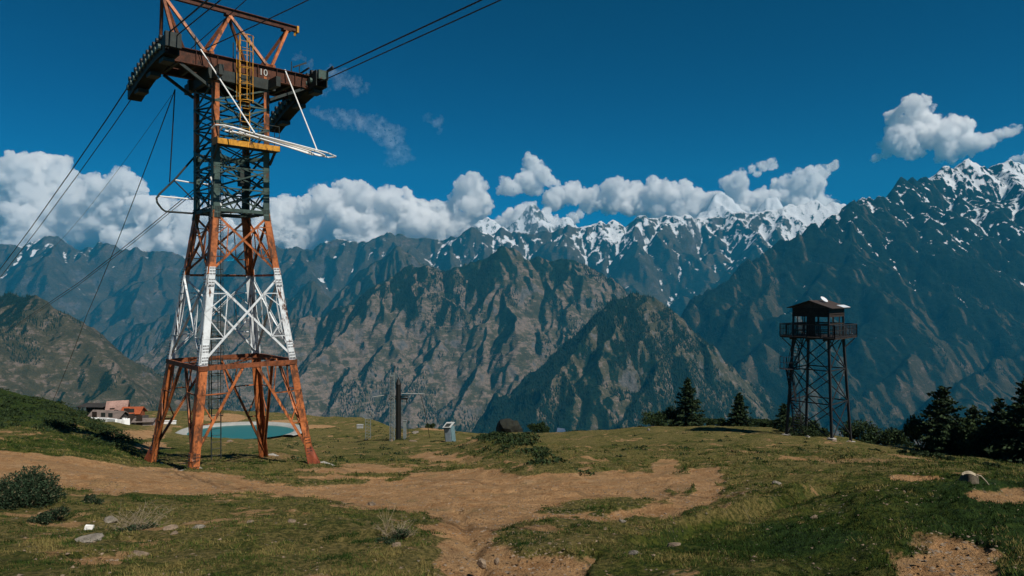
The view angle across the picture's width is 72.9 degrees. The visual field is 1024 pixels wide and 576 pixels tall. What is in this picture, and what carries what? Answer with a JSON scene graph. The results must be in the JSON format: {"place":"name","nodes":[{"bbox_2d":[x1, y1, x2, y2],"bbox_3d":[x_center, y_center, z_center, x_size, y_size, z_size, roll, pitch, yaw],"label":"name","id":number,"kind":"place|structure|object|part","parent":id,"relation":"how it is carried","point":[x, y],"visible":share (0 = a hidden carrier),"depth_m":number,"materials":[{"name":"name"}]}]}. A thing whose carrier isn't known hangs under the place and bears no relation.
{"place":"outdoors","nodes":[
{"label":"outdoors","id":0,"kind":"place"},
{"bbox_2d":[0,293,223,410],"bbox_3d":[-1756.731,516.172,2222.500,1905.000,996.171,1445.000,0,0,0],"label":"mountain slope","id":1,"kind":"structure","parent":0,"point":[97,360],"depth_m":2294.17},
{"bbox_2d":[187,425,293,438],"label":"pool water","id":2,"kind":"structure","parent":0,"point":[241,431],"depth_m":107.26,"materials":[{"name":"teal liquid"}]},
{"bbox_2d":[112,245,441,360],"bbox_3d":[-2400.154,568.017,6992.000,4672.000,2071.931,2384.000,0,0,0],"label":"mountain ridge","id":3,"kind":"structure","parent":0,"point":[311,298],"depth_m":7313.06,"materials":[{"name":"grey stone"}]},
{"bbox_2d":[134,246,628,431],"bbox_3d":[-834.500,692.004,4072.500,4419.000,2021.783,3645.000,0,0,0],"label":"mountain massif","id":4,"kind":"structure","parent":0,"point":[513,333],"depth_m":4636.48,"materials":[{"name":"grey stone"}]},
{"bbox_2d":[0,200,845,342],"bbox_3d":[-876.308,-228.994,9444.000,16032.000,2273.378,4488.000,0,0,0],"label":"mountain range","id":5,"kind":"structure","parent":0,"point":[676,264],"depth_m":9826.34,"materials":[{"name":"grey stone"}]},
{"bbox_2d":[0,389,1023,575],"bbox_3d":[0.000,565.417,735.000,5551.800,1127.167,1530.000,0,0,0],"label":"ground","id":6,"kind":"structure","parent":0,"point":[665,435],"depth_m":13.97,"materials":[{"name":"green plant"}]},
{"bbox_2d":[0,464,67,510],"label":"juniper shrub","id":7,"kind":"object","parent":6,"relation":"on","point":[25,489],"visible":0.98,"depth_m":14.49,"materials":[{"name":"green plant"}]},
{"bbox_2d":[27,505,70,524],"bbox_3d":[-8.645,4.319,12.906,0.599,0.496,0.782,0,0,28],"label":"juniper shrub","id":8,"kind":"object","parent":6,"relation":"on","point":[47,516],"visible":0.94,"depth_m":12.84,"materials":[{"name":"green plant"}]},
{"bbox_2d":[84,524,93,529],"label":"litter","id":9,"kind":"object","parent":6,"relation":"on","point":[90,527],"visible":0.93,"depth_m":12.11,"materials":[{"name":"white paper"}]},
{"bbox_2d":[74,533,103,542],"bbox_3d":[-6.180,3.674,10.142,0.328,0.099,0.388,0,0,34],"label":"stone","id":10,"kind":"object","parent":6,"relation":"on","point":[91,537],"visible":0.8,"depth_m":10.11,"materials":[{"name":"grey stone"}]},
{"bbox_2d":[76,403,105,414],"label":"open shed","id":11,"kind":"structure","parent":6,"relation":"on","point":[90,407],"depth_m":123.67,"materials":[{"name":"metal"}]},
{"bbox_2d":[81,494,104,504],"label":"juniper shrub","id":12,"kind":"object","parent":6,"relation":"on","point":[89,498],"visible":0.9,"depth_m":15.17,"materials":[{"name":"green plant"}]},
{"bbox_2d":[88,410,128,418],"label":"hut","id":13,"kind":"object","parent":6,"relation":"on","point":[114,414],"visible":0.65,"depth_m":115.12,"materials":[{"name":"grey wood"}]},
{"bbox_2d":[105,400,130,409],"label":"hut","id":14,"kind":"object","parent":13,"relation":"attached to","point":[111,405],"visible":0.49,"depth_m":122.44,"materials":[{"name":"pink wood"}]},
{"bbox_2d":[103,516,117,522],"bbox_3d":[-7.649,4.424,13.210,0.326,0.140,0.258,0,0,31],"label":"stone","id":15,"kind":"object","parent":6,"relation":"on","point":[108,518],"visible":0.74,"depth_m":13.14,"materials":[{"name":"grey stone"}]},
{"bbox_2d":[91,417,129,424],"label":"tarpaulin wall","id":16,"kind":"structure","parent":6,"relation":"on","point":[124,421],"depth_m":107.27,"materials":[{"name":"white fabric"}]},
{"bbox_2d":[114,406,123,410],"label":"hut","id":17,"kind":"object","parent":6,"relation":"on","point":[118,408],"visible":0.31,"depth_m":120.97,"materials":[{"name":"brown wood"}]},
{"bbox_2d":[121,413,148,423],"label":"hut","id":18,"kind":"object","parent":6,"relation":"on","point":[131,416],"visible":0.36,"depth_m":111.68,"materials":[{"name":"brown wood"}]},
{"bbox_2d":[128,413,134,423],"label":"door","id":19,"kind":"structure","parent":18,"relation":"in","point":[131,416],"depth_m":111.51,"materials":[{"name":"brown wood"}]},
{"bbox_2d":[121,407,147,415],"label":"hut","id":20,"kind":"object","parent":18,"relation":"attached to","point":[137,410],"visible":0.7,"depth_m":119.30,"materials":[{"name":"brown wood"}]},
{"bbox_2d":[95,500,176,530],"bbox_3d":[-6.765,4.166,12.430,1.347,0.812,1.348,0,0,-23],"label":"dry shrub","id":21,"kind":"object","parent":6,"relation":"on","point":[133,522],"visible":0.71,"depth_m":12.43,"materials":[{"name":"brown plant"}]},
{"bbox_2d":[115,522,157,531],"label":"juniper shrub","id":22,"kind":"object","parent":6,"relation":"on","point":[132,527],"visible":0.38,"depth_m":12.20,"materials":[{"name":"green plant"}]},
{"bbox_2d":[127,550,148,558],"bbox_3d":[-5.139,3.658,9.476,0.282,0.079,0.302,0,0,6],"label":"stone","id":23,"kind":"object","parent":6,"relation":"on","point":[139,552],"visible":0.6,"depth_m":9.49,"materials":[{"name":"beige stone"}]},
{"bbox_2d":[131,415,156,425],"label":"hut","id":24,"kind":"object","parent":6,"relation":"on","point":[138,420],"visible":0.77,"depth_m":111.00,"materials":[{"name":"brown wood"}]},
{"bbox_2d":[136,415,141,424],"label":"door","id":25,"kind":"structure","parent":24,"relation":"in","point":[138,417],"depth_m":110.87,"materials":[{"name":"brown wood"}]},
{"bbox_2d":[164,420,176,423],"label":"wall","id":26,"kind":"structure","parent":6,"relation":"on","point":[167,421],"depth_m":117.85,"materials":[{"name":"white paint"}]},
{"bbox_2d":[163,524,178,529],"bbox_3d":[-5.689,4.012,11.573,0.170,0.116,0.240,0,0,9],"label":"stone","id":27,"kind":"object","parent":6,"relation":"on","point":[171,526],"visible":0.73,"depth_m":11.56,"materials":[{"name":"beige stone"}]},
{"bbox_2d":[192,524,205,528],"bbox_3d":[-5.352,4.071,11.810,0.193,0.097,0.204,0,0,24],"label":"stone","id":28,"kind":"object","parent":6,"relation":"on","point":[200,526],"visible":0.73,"depth_m":11.76,"materials":[{"name":"grey stone"}]},
{"bbox_2d":[126,0,335,470],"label":"ropeway tower","id":29,"kind":"structure","parent":6,"relation":"on","point":[243,82],"depth_m":31.62,"materials":[{"name":"metal"}]},
{"bbox_2d":[33,95,171,265],"bbox_3d":[-33.568,-5.470,53.000,0.020,6.342,57.304,0,0,-40],"label":"steel rope","id":30,"kind":"object","parent":29,"relation":"attached to","point":[115,173],"visible":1,"depth_m":40.01,"materials":[{"name":"black metal"}]},
{"bbox_2d":[0,0,208,268],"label":"steel rope","id":31,"kind":"object","parent":29,"relation":"attached to","point":[190,14],"visible":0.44,"depth_m":37.09,"materials":[{"name":"black metal"}]},
{"bbox_2d":[1,0,220,275],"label":"steel rope","id":32,"kind":"object","parent":29,"relation":"attached to","point":[113,125],"visible":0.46,"depth_m":36.91,"materials":[{"name":"black metal"}]},
{"bbox_2d":[53,89,174,399],"bbox_3d":[-28.711,1.258,48.796,1.757,20.008,45.915,0,0,-39],"label":"steel rope","id":33,"kind":"object","parent":29,"relation":"attached to","point":[124,223],"visible":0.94,"depth_m":41.20,"materials":[{"name":"black metal"}]},
{"bbox_2d":[169,90,175,181],"bbox_3d":[-15.143,-6.747,30.900,0.050,3.972,1.063,0,0,-38],"label":"steel rope","id":34,"kind":"object","parent":29,"relation":"hanging from","point":[172,136],"visible":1,"depth_m":30.90,"materials":[{"name":"black metal"}]},
{"bbox_2d":[190,0,245,48],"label":"steel rope","id":35,"kind":"object","parent":29,"relation":"attached to","point":[218,24],"visible":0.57,"depth_m":29.07,"materials":[{"name":"black metal"}]},
{"bbox_2d":[0,0,481,331],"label":"steel rope","id":36,"kind":"object","parent":29,"relation":"attached to","point":[261,131],"visible":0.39,"depth_m":30.86,"materials":[{"name":"black metal"}]},
{"bbox_2d":[0,0,500,333],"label":"steel rope","id":37,"kind":"object","parent":29,"relation":"attached to","point":[317,82],"visible":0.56,"depth_m":29.88,"materials":[{"name":"black metal"}]},
{"bbox_2d":[200,0,307,50],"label":"steel rope","id":38,"kind":"object","parent":29,"relation":"attached to","point":[256,24],"visible":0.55,"depth_m":28.84,"materials":[{"name":"black metal"}]},
{"bbox_2d":[175,422,301,436],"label":"pool rim","id":39,"kind":"object","parent":6,"relation":"on","point":[184,431],"visible":0.41,"depth_m":111.24,"materials":[{"name":"concrete"}]},
{"bbox_2d":[362,410,373,439],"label":"lift wheel post","id":40,"kind":"object","parent":6,"relation":"on","point":[368,425],"visible":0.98,"depth_m":85.97,"materials":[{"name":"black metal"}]},
{"bbox_2d":[377,505,395,531],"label":"dry stalks","id":41,"kind":"object","parent":6,"relation":"on","point":[384,524],"visible":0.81,"depth_m":11.20,"materials":[{"name":"plant"}]},
{"bbox_2d":[389,365,394,440],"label":"lattice mast","id":42,"kind":"object","parent":6,"relation":"on","point":[393,405],"visible":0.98,"depth_m":74.69,"materials":[{"name":"black metal"}]},
{"bbox_2d":[374,529,409,543],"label":"juniper shrub","id":43,"kind":"object","parent":6,"relation":"on","point":[398,535],"visible":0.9,"depth_m":10.67,"materials":[{"name":"green plant"}]},
{"bbox_2d":[374,518,418,537],"bbox_3d":[-1.833,3.803,10.929,0.737,0.423,0.706,0,0,0],"label":"dry shrub","id":44,"kind":"object","parent":6,"relation":"on","point":[384,532],"visible":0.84,"depth_m":10.87,"materials":[{"name":"brown plant"}]},
{"bbox_2d":[392,542,400,546],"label":"stone","id":45,"kind":"object","parent":6,"relation":"on","point":[396,544],"visible":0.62,"depth_m":10.18,"materials":[{"name":"beige stone"}]},
{"bbox_2d":[374,377,429,439],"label":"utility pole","id":46,"kind":"object","parent":6,"relation":"on","point":[398,398],"visible":0.91,"depth_m":74.78,"materials":[{"name":"black metal"}]},
{"bbox_2d":[403,420,406,437],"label":"post","id":47,"kind":"object","parent":6,"relation":"on","point":[404,428],"visible":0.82,"depth_m":75.34,"materials":[{"name":"grey metal"}]},
{"bbox_2d":[425,423,435,427],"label":"bush","id":48,"kind":"object","parent":6,"relation":"on","point":[432,425],"visible":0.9,"depth_m":96.67,"materials":[{"name":"green plant"}]},
{"bbox_2d":[442,422,455,441],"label":"cabinet","id":49,"kind":"object","parent":6,"relation":"on","point":[449,430],"visible":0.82,"depth_m":70.75,"materials":[{"name":"metal"}]},
{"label":"door","id":50,"kind":"part","parent":49,"relation":"part of","materials":[{"name":"grey metal"}]},
{"bbox_2d":[0,388,999,475],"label":"undergrowth","id":51,"kind":"object","parent":6,"relation":"on","point":[507,438],"visible":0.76,"depth_m":42.63,"materials":[{"name":"green plant"}]},
{"bbox_2d":[496,418,522,432],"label":"boulder","id":52,"kind":"object","parent":6,"relation":"on","point":[507,425],"visible":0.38,"depth_m":92.78,"materials":[{"name":"grey stone"}]},
{"bbox_2d":[527,421,549,432],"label":"bush","id":53,"kind":"object","parent":6,"relation":"on","point":[541,427],"visible":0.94,"depth_m":87.31,"materials":[{"name":"green plant"}]},
{"bbox_2d":[556,428,565,431],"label":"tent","id":54,"kind":"object","parent":6,"relation":"on","point":[560,430],"visible":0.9,"depth_m":85.80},
{"bbox_2d":[629,550,638,554],"bbox_3d":[1.692,3.680,9.600,0.192,0.073,0.141,0,0,25],"label":"stone","id":55,"kind":"object","parent":6,"relation":"on","point":[632,552],"visible":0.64,"depth_m":9.60,"materials":[{"name":"grey stone"}]},
{"bbox_2d":[638,411,671,426],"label":"bush","id":56,"kind":"object","parent":6,"relation":"on","point":[652,420],"visible":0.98,"depth_m":69.98,"materials":[{"name":"green plant"}]},
{"bbox_2d":[654,406,678,424],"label":"bush","id":57,"kind":"object","parent":6,"relation":"on","point":[669,413],"visible":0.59,"depth_m":71.42,"materials":[{"name":"green plant"}]},
{"bbox_2d":[667,542,680,546],"bbox_3d":[2.382,3.799,10.211,0.196,0.094,0.202,0,0,21],"label":"stone","id":58,"kind":"object","parent":6,"relation":"on","point":[673,544],"visible":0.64,"depth_m":10.17,"materials":[{"name":"beige stone"}]},
{"bbox_2d":[666,377,707,426],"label":"fir tree","id":59,"kind":"object","parent":6,"relation":"on","point":[689,405],"visible":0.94,"depth_m":69.73,"materials":[{"name":"green plant"}]},
{"bbox_2d":[699,417,725,425],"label":"bush","id":60,"kind":"object","parent":6,"relation":"on","point":[711,421],"visible":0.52,"depth_m":70.35,"materials":[{"name":"green plant"}]},
{"bbox_2d":[716,418,727,425],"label":"bush","id":61,"kind":"object","parent":6,"relation":"on","point":[723,419],"visible":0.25,"depth_m":71.76,"materials":[{"name":"green plant"}]},
{"bbox_2d":[725,392,753,426],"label":"fir tree","id":62,"kind":"object","parent":6,"relation":"on","point":[739,416],"visible":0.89,"depth_m":69.69,"materials":[{"name":"green plant"}]},
{"bbox_2d":[747,418,763,426],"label":"bush","id":63,"kind":"object","parent":6,"relation":"on","point":[754,420],"visible":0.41,"depth_m":70.19,"materials":[{"name":"green plant"}]},
{"bbox_2d":[757,418,774,427],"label":"bush","id":64,"kind":"object","parent":6,"relation":"on","point":[767,422],"visible":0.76,"depth_m":68.21,"materials":[{"name":"green plant"}]},
{"bbox_2d":[772,403,790,428],"bbox_3d":[25.211,12.092,64.035,2.431,2.980,2.159,0,0,0],"label":"fir tree","id":65,"kind":"object","parent":6,"relation":"on","point":[782,413],"visible":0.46,"depth_m":63.87,"materials":[{"name":"green plant"}]},
{"bbox_2d":[779,425,800,432],"bbox_3d":[22.658,11.793,56.757,1.779,0.881,2.155,0,0,-37],"label":"scrub cushion","id":66,"kind":"object","parent":6,"relation":"on","point":[782,429],"visible":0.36,"depth_m":56.96,"materials":[{"name":"green plant"}]},
{"bbox_2d":[776,413,819,434],"bbox_3d":[24.810,11.941,60.222,3.587,1.970,2.377,0,0,22],"label":"bush","id":67,"kind":"object","parent":6,"relation":"on","point":[783,420],"visible":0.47,"depth_m":60.01,"materials":[{"name":"green plant"}]},
{"bbox_2d":[788,424,821,436],"bbox_3d":[23.036,11.427,55.046,2.521,1.288,2.621,0,0,0],"label":"scrub cushion","id":68,"kind":"object","parent":6,"relation":"on","point":[812,432],"visible":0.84,"depth_m":54.92,"materials":[{"name":"green plant"}]},
{"bbox_2d":[802,425,829,436],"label":"bush","id":69,"kind":"object","parent":6,"relation":"on","point":[824,430],"visible":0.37,"depth_m":61.19,"materials":[{"name":"green plant"}]},
{"bbox_2d":[779,296,856,441],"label":"lookout tower","id":70,"kind":"structure","parent":6,"relation":"on","point":[810,310],"depth_m":54.53,"materials":[{"name":"metal"}]},
{"bbox_2d":[794,317,826,335],"bbox_3d":[23.292,3.000,54.060,0.085,1.700,2.758,0,0,-43],"label":"window frame","id":71,"kind":"structure","parent":70,"relation":"in","point":[802,317],"depth_m":54.36,"materials":[{"name":"wood"}]},
{"bbox_2d":[838,419,884,438],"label":"bush","id":72,"kind":"object","parent":6,"relation":"on","point":[856,433],"visible":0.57,"depth_m":65.73,"materials":[{"name":"green plant"}]},
{"bbox_2d":[857,423,890,444],"bbox_3d":[33.629,13.706,63.543,3.511,2.614,2.342,0,0,21],"label":"bush","id":73,"kind":"object","parent":6,"relation":"on","point":[872,437],"visible":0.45,"depth_m":63.61,"materials":[{"name":"green plant"}]},
{"bbox_2d":[880,426,914,446],"bbox_3d":[34.552,13.644,61.926,2.739,2.432,2.603,0,0,0],"label":"bush","id":74,"kind":"object","parent":6,"relation":"on","point":[897,437],"visible":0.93,"depth_m":61.87,"materials":[{"name":"green plant"}]},
{"bbox_2d":[897,449,914,454],"bbox_3d":[20.539,8.624,36.042,0.831,0.507,0.846,0,0,-14],"label":"scrub cushion","id":75,"kind":"object","parent":6,"relation":"on","point":[904,451],"visible":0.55,"depth_m":35.97,"materials":[{"name":"green plant"}]},
{"bbox_2d":[903,414,938,452],"bbox_3d":[28.542,10.164,47.764,2.911,2.816,2.467,0,0,32],"label":"bush","id":76,"kind":"object","parent":6,"relation":"on","point":[913,426],"visible":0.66,"depth_m":47.88,"materials":[{"name":"green plant"}]},
{"bbox_2d":[911,450,944,457],"bbox_3d":[20.923,8.482,34.859,1.431,0.622,1.299,0,0,36],"label":"scrub cushion","id":77,"kind":"object","parent":6,"relation":"on","point":[927,453],"visible":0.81,"depth_m":34.77,"materials":[{"name":"green plant"}]},
{"bbox_2d":[910,386,966,455],"bbox_3d":[29.314,9.236,47.070,4.063,5.236,4.410,0,0,44],"label":"fir tree","id":78,"kind":"object","parent":6,"relation":"on","point":[940,417],"visible":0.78,"depth_m":46.64,"materials":[{"name":"green plant"}]},
{"bbox_2d":[934,455,955,460],"bbox_3d":[20.896,8.312,33.446,0.903,0.499,0.656,0,0,13],"label":"scrub cushion","id":79,"kind":"object","parent":6,"relation":"on","point":[950,458],"visible":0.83,"depth_m":33.30,"materials":[{"name":"green plant"}]},
{"bbox_2d":[933,417,977,456],"bbox_3d":[29.695,9.999,46.135,2.202,3.116,2.986,0,0,-31],"label":"bush","id":80,"kind":"object","parent":6,"relation":"on","point":[965,428],"visible":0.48,"depth_m":45.42,"materials":[{"name":"green plant"}]},
{"bbox_2d":[946,404,984,456],"bbox_3d":[30.776,9.866,46.005,3.306,4.248,3.542,0,0,-42],"label":"fir tree","id":81,"kind":"object","parent":6,"relation":"on","point":[974,413],"visible":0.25,"depth_m":45.90,"materials":[{"name":"green plant"}]},
{"bbox_2d":[959,471,988,484],"bbox_3d":[9.506,3.977,14.284,0.626,0.359,0.468,0,0,-11],"label":"tree stump","id":82,"kind":"object","parent":6,"relation":"on","point":[967,476],"visible":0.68,"depth_m":14.23,"materials":[{"name":"plant"}]},
{"bbox_2d":[977,461,1001,467],"bbox_3d":[20.619,7.761,30.009,1.163,0.504,0.960,0,0,15],"label":"scrub cushion","id":83,"kind":"object","parent":6,"relation":"on","point":[996,465],"visible":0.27,"depth_m":29.86,"materials":[{"name":"green plant"}]},
{"bbox_2d":[968,397,1012,460],"bbox_3d":[30.284,9.271,43.006,4.330,4.983,4.528,0,0,0],"label":"fir tree","id":84,"kind":"object","parent":6,"relation":"on","point":[991,425],"visible":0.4,"depth_m":42.97,"materials":[{"name":"green plant"}]},
{"bbox_2d":[984,373,1023,464],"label":"fir tree","id":85,"kind":"object","parent":6,"relation":"on","point":[1008,450],"visible":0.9,"depth_m":41.05,"materials":[{"name":"green plant"}]},
{"bbox_2d":[987,419,1023,458],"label":"bush","id":86,"kind":"object","parent":6,"relation":"on","point":[1008,436],"visible":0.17,"depth_m":42.40,"materials":[{"name":"green plant"}]},
{"bbox_2d":[0,430,1023,575],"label":"dirt path","id":87,"kind":"structure","parent":0,"point":[406,493],"depth_m":19.80,"materials":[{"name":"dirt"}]},
{"bbox_2d":[476,558,485,568],"bbox_3d":[-0.396,3.571,8.998,0.131,0.141,0.130,0,0,0],"label":"stone","id":88,"kind":"object","parent":87,"relation":"on","point":[481,563],"visible":1,"depth_m":8.95,"materials":[{"name":"beige stone"}]},
{"bbox_2d":[494,557,498,564],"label":"stone","id":89,"kind":"object","parent":87,"relation":"on","point":[496,561],"visible":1,"depth_m":9.28,"materials":[{"name":"beige stone"}]},
{"bbox_2d":[0,0,1023,260],"label":"sky","id":90,"kind":"structure","parent":0,"point":[587,112],"materials":[{"name":"blue"}]},
{"bbox_2d":[457,293,790,432],"bbox_3d":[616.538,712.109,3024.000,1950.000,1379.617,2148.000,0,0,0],"label":"mountain hump","id":91,"kind":"object","parent":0,"point":[593,405],"visible":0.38,"depth_m":3310.45,"materials":[{"name":"grey stone"}]},
{"bbox_2d":[473,192,782,235],"bbox_3d":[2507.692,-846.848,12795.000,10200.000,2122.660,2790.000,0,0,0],"label":"mountain peak","id":92,"kind":"structure","parent":0,"point":[531,218],"depth_m":13451.85,"materials":[{"name":"white snow"}]},
{"bbox_2d":[681,158,1023,453],"bbox_3d":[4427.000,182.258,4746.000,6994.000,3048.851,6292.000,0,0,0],"label":"mountain massif","id":93,"kind":"structure","parent":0,"point":[898,369],"depth_m":5024.82,"materials":[{"name":"grey stone"}]},
{"bbox_2d":[0,213,1023,435],"bbox_3d":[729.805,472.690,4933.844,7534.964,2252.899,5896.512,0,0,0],"label":"forest","id":94,"kind":"object","parent":93,"relation":"on","point":[530,378],"visible":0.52,"depth_m":3642.36,"materials":[{"name":"green plant"}]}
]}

